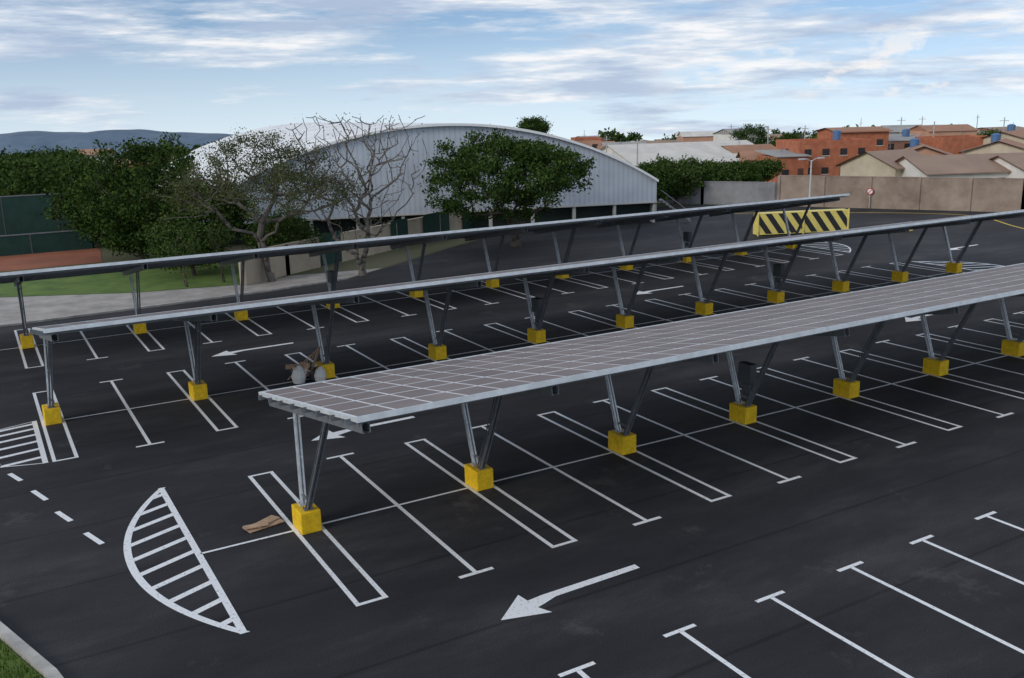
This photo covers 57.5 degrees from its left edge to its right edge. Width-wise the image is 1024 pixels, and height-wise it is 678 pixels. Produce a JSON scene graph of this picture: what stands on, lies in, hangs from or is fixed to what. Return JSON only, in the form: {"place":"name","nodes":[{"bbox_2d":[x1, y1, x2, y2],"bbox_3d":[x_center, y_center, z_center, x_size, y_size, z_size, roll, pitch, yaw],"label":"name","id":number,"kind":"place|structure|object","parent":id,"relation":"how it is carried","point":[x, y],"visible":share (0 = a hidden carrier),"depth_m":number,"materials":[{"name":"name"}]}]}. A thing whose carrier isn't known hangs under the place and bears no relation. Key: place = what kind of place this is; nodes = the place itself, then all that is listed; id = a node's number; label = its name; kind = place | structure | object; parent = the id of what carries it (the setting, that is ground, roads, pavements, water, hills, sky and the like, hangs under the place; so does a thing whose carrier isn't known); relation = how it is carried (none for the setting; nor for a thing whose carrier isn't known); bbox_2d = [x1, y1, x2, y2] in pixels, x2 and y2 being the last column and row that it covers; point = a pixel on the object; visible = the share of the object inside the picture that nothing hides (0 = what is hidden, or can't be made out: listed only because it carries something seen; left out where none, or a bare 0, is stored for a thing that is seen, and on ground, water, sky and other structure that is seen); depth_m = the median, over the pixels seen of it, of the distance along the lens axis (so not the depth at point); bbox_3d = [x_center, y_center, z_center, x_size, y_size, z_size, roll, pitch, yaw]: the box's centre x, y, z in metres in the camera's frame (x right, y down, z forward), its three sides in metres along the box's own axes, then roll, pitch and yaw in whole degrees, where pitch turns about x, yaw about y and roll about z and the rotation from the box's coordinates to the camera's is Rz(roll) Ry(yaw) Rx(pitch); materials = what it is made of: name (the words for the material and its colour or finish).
{"place":"outdoors","nodes":[
{"label":"outdoors","id":0,"kind":"place"},
{"bbox_2d":[0,243,101,271],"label":"tennis court","id":1,"kind":"object","parent":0,"point":[44,260],"visible":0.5,"depth_m":81.35,"materials":[{"name":"soil"}]},
{"bbox_2d":[0,229,93,255],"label":"tennis court fence","id":2,"kind":"object","parent":1,"relation":"on","point":[33,243],"visible":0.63,"depth_m":85.48,"materials":[{"name":"fabric"}]},
{"bbox_2d":[0,193,103,235],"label":"tennis court fence","id":3,"kind":"object","parent":1,"relation":"on","point":[18,213],"visible":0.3,"depth_m":98.47,"materials":[{"name":"fabric"}]},
{"bbox_2d":[0,129,232,154],"bbox_3d":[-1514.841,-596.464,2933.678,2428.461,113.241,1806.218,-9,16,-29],"label":"hills","id":4,"kind":"structure","parent":0,"point":[23,141],"depth_m":2791.21,"materials":[{"name":"blue"}]},
{"bbox_2d":[0,258,239,296],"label":"grass lawn","id":5,"kind":"structure","parent":0,"point":[157,279],"depth_m":69.03,"materials":[{"name":"green plant"}]},
{"bbox_2d":[58,131,207,259],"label":"broadleaf tree","id":6,"kind":"object","parent":5,"relation":"on","point":[117,231],"visible":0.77,"depth_m":76.02,"materials":[{"name":"green plant"}]},
{"bbox_2d":[158,228,205,286],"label":"sapling","id":7,"kind":"object","parent":5,"relation":"on","point":[174,251],"visible":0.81,"depth_m":65.56,"materials":[{"name":"green plant"}]},
{"bbox_2d":[137,208,238,275],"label":"broadleaf tree","id":8,"kind":"object","parent":5,"relation":"on","point":[160,233],"visible":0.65,"depth_m":69.88,"materials":[{"name":"green plant"}]},
{"bbox_2d":[153,173,260,263],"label":"broadleaf tree","id":9,"kind":"object","parent":5,"relation":"on","point":[236,220],"visible":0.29,"depth_m":74.20,"materials":[{"name":"green plant"}]},
{"bbox_2d":[199,212,237,281],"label":"sapling","id":10,"kind":"object","parent":5,"relation":"on","point":[217,220],"visible":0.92,"depth_m":67.24,"materials":[{"name":"green plant"}]},
{"bbox_2d":[0,268,380,324],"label":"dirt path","id":11,"kind":"structure","parent":0,"point":[40,307],"depth_m":62.74,"materials":[{"name":"grey concrete"}]},
{"bbox_2d":[0,204,835,677],"bbox_3d":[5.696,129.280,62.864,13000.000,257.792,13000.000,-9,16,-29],"label":"ground","id":12,"kind":"structure","parent":0,"point":[108,256],"depth_m":79.60,"materials":[{"name":"green plant"}]},
{"bbox_2d":[0,639,42,677],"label":"grass verge","id":13,"kind":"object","parent":12,"relation":"on","point":[10,662],"depth_m":20.70,"materials":[{"name":"green plant"}]},
{"bbox_2d":[0,144,97,195],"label":"distant trees","id":14,"kind":"object","parent":12,"relation":"on","point":[34,172],"visible":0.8,"depth_m":113.63,"materials":[{"name":"green plant"}]},
{"bbox_2d":[36,149,163,244],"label":"broadleaf tree","id":15,"kind":"object","parent":12,"relation":"on","point":[69,171],"visible":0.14,"depth_m":86.97,"materials":[{"name":"green plant"}]},
{"bbox_2d":[140,127,385,281],"bbox_3d":[-17.290,-9.598,66.755,17.546,11.631,14.584,-9,16,-29],"label":"acacia tree","id":16,"kind":"object","parent":12,"relation":"on","point":[276,180],"visible":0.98,"depth_m":64.80,"materials":[{"name":"green plant"}]},
{"bbox_2d":[239,205,328,248],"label":"broadleaf tree","id":17,"kind":"object","parent":12,"relation":"on","point":[295,229],"visible":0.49,"depth_m":71.92,"materials":[{"name":"green plant"}]},
{"bbox_2d":[245,212,462,284],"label":"rendered wall","id":18,"kind":"structure","parent":12,"relation":"on","point":[255,271],"depth_m":72.26,"materials":[{"name":"beige paint"}]},
{"bbox_2d":[267,217,422,247],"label":"coping","id":19,"kind":"object","parent":18,"relation":"on","point":[299,241],"visible":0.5,"depth_m":74.61,"materials":[{"name":"grey concrete"}]},
{"bbox_2d":[283,112,429,275],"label":"bare tree","id":20,"kind":"object","parent":12,"relation":"on","point":[361,265],"visible":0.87,"depth_m":67.87,"materials":[{"name":"grey pale bark"}]},
{"bbox_2d":[0,123,951,165],"bbox_3d":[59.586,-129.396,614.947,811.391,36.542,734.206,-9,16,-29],"label":"distant trees","id":21,"kind":"object","parent":12,"relation":"on","point":[165,155],"visible":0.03,"depth_m":275.17,"materials":[{"name":"green plant"}]},
{"bbox_2d":[77,124,1023,172],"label":"distant town","id":22,"kind":"object","parent":12,"relation":"on","point":[724,135],"visible":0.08,"depth_m":215.40,"materials":[{"name":"orange brick"}]},
{"bbox_2d":[573,140,600,146],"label":"walls","id":23,"kind":"structure","parent":12,"relation":"on","point":[589,142],"depth_m":183.24,"materials":[{"name":"orange brick"}]},
{"bbox_2d":[571,137,600,140],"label":"roof","id":24,"kind":"structure","parent":23,"relation":"on","point":[583,138],"depth_m":183.14,"materials":[{"name":"red tile"}]},
{"bbox_2d":[599,140,752,165],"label":"industrial shed","id":25,"kind":"structure","parent":12,"relation":"on","point":[703,150],"depth_m":163.47,"materials":[{"name":"white metal"}]},
{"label":"walls","id":26,"kind":"object","parent":25,"relation":"on","visible":0},
{"bbox_2d":[722,144,775,153],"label":"roof","id":27,"kind":"structure","parent":26,"relation":"on","point":[733,149],"depth_m":167.42,"materials":[{"name":"ceramic"}]},
{"bbox_2d":[697,157,748,181],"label":"broadleaf tree","id":28,"kind":"object","parent":12,"relation":"on","point":[723,170],"visible":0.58,"depth_m":122.76,"materials":[{"name":"green plant"}]},
{"bbox_2d":[721,157,764,181],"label":"broadleaf tree","id":29,"kind":"object","parent":12,"relation":"on","point":[751,175],"visible":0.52,"depth_m":124.85,"materials":[{"name":"green plant"}]},
{"bbox_2d":[729,123,773,143],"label":"broadleaf tree","id":30,"kind":"object","parent":12,"relation":"on","point":[762,138],"visible":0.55,"depth_m":204.19,"materials":[{"name":"green plant"}]},
{"bbox_2d":[751,155,787,181],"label":"broadleaf tree","id":31,"kind":"object","parent":12,"relation":"on","point":[771,168],"visible":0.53,"depth_m":131.74,"materials":[{"name":"green plant"}]},
{"bbox_2d":[757,155,808,182],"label":"walls","id":32,"kind":"structure","parent":12,"relation":"on","point":[793,164],"depth_m":140.81,"materials":[{"name":"red brick"}]},
{"bbox_2d":[755,149,810,157],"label":"roof","id":33,"kind":"structure","parent":32,"relation":"on","point":[777,153],"depth_m":142.84,"materials":[{"name":"grey metal"}]},
{"bbox_2d":[782,170,788,174],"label":"windows","id":34,"kind":"structure","parent":32,"relation":"attached to","point":[784,172],"depth_m":140.59,"materials":[{"name":"black glass"}]},
{"bbox_2d":[798,168,802,174],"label":"door","id":35,"kind":"structure","parent":32,"relation":"attached to","point":[800,171],"depth_m":141.06,"materials":[{"name":"brown"}]},
{"bbox_2d":[769,131,801,146],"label":"broadleaf tree","id":36,"kind":"object","parent":12,"relation":"on","point":[786,136],"visible":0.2,"depth_m":199.98,"materials":[{"name":"green plant"}]},
{"bbox_2d":[776,142,870,175],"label":"walls","id":37,"kind":"structure","parent":12,"relation":"on","point":[833,159],"depth_m":143.30,"materials":[{"name":"orange brick"}]},
{"bbox_2d":[776,138,870,144],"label":"roof","id":38,"kind":"structure","parent":37,"relation":"on","point":[820,141],"depth_m":143.25,"materials":[{"name":"brown tile"}]},
{"bbox_2d":[785,148,864,173],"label":"windows","id":39,"kind":"structure","parent":37,"relation":"attached to","point":[843,151],"depth_m":143.24,"materials":[{"name":"black glass"}]},
{"bbox_2d":[833,130,840,139],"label":"water tank","id":40,"kind":"object","parent":37,"relation":"on","point":[836,134],"visible":0.83,"depth_m":147.78,"materials":[{"name":"blue plastic"}]},
{"bbox_2d":[817,130,888,150],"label":"walls","id":41,"kind":"structure","parent":12,"relation":"on","point":[875,136],"depth_m":156.13,"materials":[{"name":"red brick"}]},
{"bbox_2d":[813,126,893,132],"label":"roof","id":42,"kind":"structure","parent":41,"relation":"on","point":[857,129],"depth_m":156.99,"materials":[{"name":"ceramic"}]},
{"bbox_2d":[877,139,882,144],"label":"windows","id":43,"kind":"structure","parent":41,"relation":"attached to","point":[879,141],"depth_m":156.27,"materials":[{"name":"black glass"}]},
{"bbox_2d":[867,188,873,205],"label":"traffic sign","id":44,"kind":"object","parent":12,"relation":"on","point":[870,191],"visible":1,"depth_m":104.52,"materials":[{"name":"red"}]},
{"bbox_2d":[840,165,902,176],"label":"walls","id":45,"kind":"structure","parent":12,"relation":"on","point":[851,170],"depth_m":123.37,"materials":[{"name":"beige paint"}]},
{"bbox_2d":[842,153,889,166],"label":"gable ends","id":46,"kind":"object","parent":45,"relation":"on","point":[866,159],"visible":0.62,"depth_m":123.44,"materials":[{"name":"beige paint"}]},
{"bbox_2d":[835,149,923,169],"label":"roof","id":47,"kind":"structure","parent":45,"relation":"on","point":[889,157],"depth_m":123.25,"materials":[{"name":"brown tile"}]},
{"bbox_2d":[888,141,909,149],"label":"walls","id":48,"kind":"structure","parent":12,"relation":"on","point":[898,145],"depth_m":160.91,"materials":[{"name":"brown brick"}]},
{"bbox_2d":[888,143,909,149],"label":"windows","id":49,"kind":"structure","parent":48,"relation":"attached to","point":[906,145],"depth_m":160.92,"materials":[{"name":"black glass"}]},
{"bbox_2d":[888,134,916,141],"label":"roof","id":50,"kind":"structure","parent":48,"relation":"on","point":[896,137],"depth_m":164.19,"materials":[{"name":"grey metal"}]},
{"bbox_2d":[902,129,909,136],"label":"water tank","id":51,"kind":"object","parent":48,"relation":"on","point":[904,132],"visible":0.83,"depth_m":165.18,"materials":[{"name":"blue plastic"}]},
{"bbox_2d":[780,176,1023,211],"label":"block wall","id":52,"kind":"structure","parent":12,"relation":"on","point":[988,195],"depth_m":102.67,"materials":[{"name":"beige concrete"}]},
{"bbox_2d":[780,175,1023,178],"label":"coping","id":53,"kind":"object","parent":52,"relation":"on","point":[903,177],"visible":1,"depth_m":102.78,"materials":[{"name":"grey concrete"}]},
{"bbox_2d":[919,140,982,154],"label":"walls","id":54,"kind":"structure","parent":12,"relation":"on","point":[954,147],"depth_m":153.16,"materials":[{"name":"orange brick"}]},
{"bbox_2d":[915,135,986,140],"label":"roof","id":55,"kind":"structure","parent":54,"relation":"on","point":[958,137],"depth_m":154.28,"materials":[{"name":"brown tile"}]},
{"bbox_2d":[902,170,1008,177],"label":"walls","id":56,"kind":"structure","parent":12,"relation":"on","point":[906,173],"depth_m":115.86,"materials":[{"name":"white paint"}]},
{"bbox_2d":[899,158,920,171],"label":"gable ends","id":57,"kind":"object","parent":56,"relation":"on","point":[906,164],"visible":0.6,"depth_m":118.97,"materials":[{"name":"white paint"}]},
{"bbox_2d":[896,152,1023,174],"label":"roof","id":58,"kind":"structure","parent":56,"relation":"on","point":[953,164],"depth_m":117.24,"materials":[{"name":"brown tile"}]},
{"bbox_2d":[977,128,1001,135],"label":"broadleaf tree","id":59,"kind":"object","parent":12,"relation":"on","point":[989,132],"visible":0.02,"depth_m":166.49,"materials":[{"name":"green plant"}]},
{"bbox_2d":[963,149,1018,153],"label":"walls","id":60,"kind":"structure","parent":12,"relation":"on","point":[985,152],"depth_m":132.16,"materials":[{"name":"beige paint"}]},
{"bbox_2d":[958,138,1023,152],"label":"roof","id":61,"kind":"structure","parent":60,"relation":"on","point":[1013,143],"depth_m":133.30,"materials":[{"name":"ceramic"}]},
{"bbox_2d":[991,133,1000,142],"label":"water tank","id":62,"kind":"object","parent":61,"relation":"on","point":[996,137],"visible":0.8,"depth_m":136.32,"materials":[{"name":"blue plastic"}]},
{"bbox_2d":[965,142,1023,151],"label":"gable ends","id":63,"kind":"object","parent":60,"relation":"on","point":[998,147],"visible":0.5,"depth_m":131.04,"materials":[{"name":"beige paint"}]},
{"bbox_2d":[983,139,1023,144],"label":"walls","id":64,"kind":"structure","parent":12,"relation":"on","point":[986,141],"depth_m":151.66,"materials":[{"name":"beige paint"}]},
{"bbox_2d":[984,130,1023,138],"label":"roof","id":65,"kind":"structure","parent":64,"relation":"on","point":[1018,133],"depth_m":152.17,"materials":[{"name":"ceramic"}]},
{"bbox_2d":[1007,124,1015,130],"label":"water tank","id":66,"kind":"object","parent":65,"relation":"on","point":[1010,127],"visible":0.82,"depth_m":156.51,"materials":[{"name":"blue plastic"}]},
{"bbox_2d":[984,133,1023,138],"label":"gable ends","id":67,"kind":"object","parent":64,"relation":"on","point":[1007,136],"visible":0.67,"depth_m":150.92,"materials":[{"name":"beige paint"}]},
{"bbox_2d":[1007,168,1023,177],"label":"walls","id":68,"kind":"structure","parent":12,"relation":"on","point":[1016,173],"depth_m":114.84,"materials":[{"name":"white paint"}]},
{"bbox_2d":[994,158,1018,168],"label":"gable ends","id":69,"kind":"object","parent":68,"relation":"on","point":[1003,163],"visible":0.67,"depth_m":116.66,"materials":[{"name":"white paint"}]},
{"bbox_2d":[990,155,1023,170],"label":"roof","id":70,"kind":"structure","parent":68,"relation":"on","point":[1017,161],"depth_m":116.06,"materials":[{"name":"brown tile"}]},
{"bbox_2d":[145,203,693,271],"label":"dirt yard","id":71,"kind":"structure","parent":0,"point":[383,259],"depth_m":79.66,"materials":[{"name":"brown soil"}]},
{"bbox_2d":[238,215,459,285],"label":"piers","id":72,"kind":"structure","parent":71,"relation":"on","point":[287,262],"depth_m":73.63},
{"bbox_2d":[320,211,471,265],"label":"green shade cloth","id":73,"kind":"object","parent":72,"relation":"attached to","point":[432,222],"visible":0.48,"depth_m":85.84,"materials":[{"name":"fabric"}]},
{"bbox_2d":[159,122,658,244],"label":"warehouse","id":74,"kind":"structure","parent":71,"relation":"on","point":[621,186],"depth_m":90.57,"materials":[{"name":"white metal"}]},
{"bbox_2d":[513,115,553,132],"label":"broadleaf tree","id":75,"kind":"object","parent":71,"relation":"on","point":[536,124],"visible":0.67,"depth_m":174.09,"materials":[{"name":"green plant"}]},
{"bbox_2d":[636,159,681,202],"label":"broadleaf tree","id":76,"kind":"object","parent":71,"relation":"on","point":[658,171],"visible":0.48,"depth_m":109.52,"materials":[{"name":"green plant"}]},
{"bbox_2d":[651,153,709,204],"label":"broadleaf tree","id":77,"kind":"object","parent":71,"relation":"on","point":[689,175],"visible":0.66,"depth_m":112.67,"materials":[{"name":"green plant"}]},
{"bbox_2d":[675,158,718,188],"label":"broadleaf tree","id":78,"kind":"object","parent":71,"relation":"on","point":[707,175],"visible":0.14,"depth_m":115.06,"materials":[{"name":"green plant"}]},
{"bbox_2d":[657,182,772,204],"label":"grey block wall","id":79,"kind":"structure","parent":71,"relation":"on","point":[723,193],"depth_m":112.26,"materials":[{"name":"grey concrete"}]},
{"bbox_2d":[698,181,774,182],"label":"coping","id":80,"kind":"object","parent":79,"relation":"on","point":[738,182],"visible":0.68,"depth_m":111.55,"materials":[{"name":"grey concrete"}]},
{"bbox_2d":[659,182,776,203],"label":"piers","id":81,"kind":"structure","parent":71,"relation":"on","point":[774,194],"depth_m":110.04,"materials":[{"name":"grey concrete"}]},
{"bbox_2d":[0,204,1023,677],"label":"parking lot asphalt","id":82,"kind":"structure","parent":0,"point":[74,602],"depth_m":29.28,"materials":[{"name":"black asphalt"}]},
{"bbox_2d":[0,621,63,677],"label":"kerb","id":83,"kind":"structure","parent":82,"relation":"on","point":[32,657],"depth_m":20.93,"materials":[{"name":"concrete"}]},
{"bbox_2d":[0,277,347,326],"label":"kerb","id":84,"kind":"structure","parent":82,"relation":"on","point":[128,309],"depth_m":59.88,"materials":[{"name":"concrete"}]},
{"bbox_2d":[242,515,284,532],"bbox_3d":[-7.368,5.431,27.443,1.198,0.095,0.617,-14,19,-42],"label":"cardboard pile","id":85,"kind":"object","parent":82,"relation":"on","point":[269,521],"visible":1,"depth_m":27.34,"materials":[{"name":"brown cardboard"}]},
{"bbox_2d":[285,346,325,383],"bbox_3d":[-9.314,1.207,42.278,1.681,1.556,1.480,-9,16,-29],"label":"packing debris","id":86,"kind":"object","parent":82,"relation":"on","point":[300,374],"visible":0.99,"depth_m":42.07,"materials":[{"name":"plastic"}]},
{"bbox_2d":[0,193,849,348],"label":"solar carport","id":87,"kind":"object","parent":82,"relation":"on","point":[18,278],"visible":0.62,"depth_m":57.94,"materials":[{"name":"silver metal"}]},
{"bbox_2d":[417,124,598,246],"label":"shade tree","id":88,"kind":"object","parent":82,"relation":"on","point":[537,159],"visible":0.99,"depth_m":78.32,"materials":[{"name":"green plant"}]},
{"bbox_2d":[0,212,1023,677],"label":"parking markings","id":89,"kind":"object","parent":82,"relation":"on","point":[520,606],"visible":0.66,"depth_m":29.80,"materials":[{"name":"white paint"}]},
{"bbox_2d":[29,210,1023,425],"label":"solar carport","id":90,"kind":"object","parent":82,"relation":"on","point":[198,390],"visible":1,"depth_m":45.78,"materials":[{"name":"silver metal"}]},
{"bbox_2d":[258,263,1023,534],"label":"solar carport","id":91,"kind":"object","parent":82,"relation":"on","point":[358,403],"visible":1,"depth_m":30.65,"materials":[{"name":"silver metal"}]},
{"bbox_2d":[659,190,690,221],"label":"external stair","id":92,"kind":"object","parent":82,"relation":"on","point":[673,208],"visible":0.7,"depth_m":95.14,"materials":[{"name":"metal"}]},
{"bbox_2d":[753,208,849,235],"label":"striped barrier","id":93,"kind":"object","parent":82,"relation":"on","point":[821,220],"visible":0.91,"depth_m":85.56,"materials":[{"name":"yellow paint"}]},
{"bbox_2d":[798,157,824,209],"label":"street lamp","id":94,"kind":"object","parent":82,"relation":"on","point":[810,172],"visible":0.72,"depth_m":88.75,"materials":[{"name":"metal"}]},
{"bbox_2d":[777,176,1023,210],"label":"piers","id":95,"kind":"structure","parent":82,"relation":"on","point":[970,192],"depth_m":102.47,"materials":[{"name":"beige concrete"}]},
{"bbox_2d":[0,0,1023,140],"label":"sky","id":96,"kind":"structure","parent":0,"point":[652,69],"materials":[{"name":"blue"}]},
{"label":"walls","id":97,"kind":"object","parent":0,"visible":0},
{"bbox_2d":[905,143,953,154],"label":"roof","id":98,"kind":"structure","parent":97,"relation":"on","point":[921,145],"depth_m":132.22,"materials":[{"name":"ceramic"}]},
{"bbox_2d":[910,138,919,147],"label":"water tank","id":99,"kind":"object","parent":98,"relation":"on","point":[914,142],"visible":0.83,"depth_m":135.64,"materials":[{"name":"blue plastic"}]},
{"bbox_2d":[915,147,946,154],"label":"gable ends","id":100,"kind":"object","parent":97,"relation":"on","point":[924,151],"visible":0.38,"depth_m":129.02,"materials":[{"name":"beige paint"}]},
{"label":"walls","id":101,"kind":"object","parent":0,"visible":0},
{"bbox_2d":[736,151,766,159],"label":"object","id":102,"kind":"structure","parent":101,"relation":"on","point":[750,155],"depth_m":148.17,"materials":[{"name":"ceramic"}]}
]}

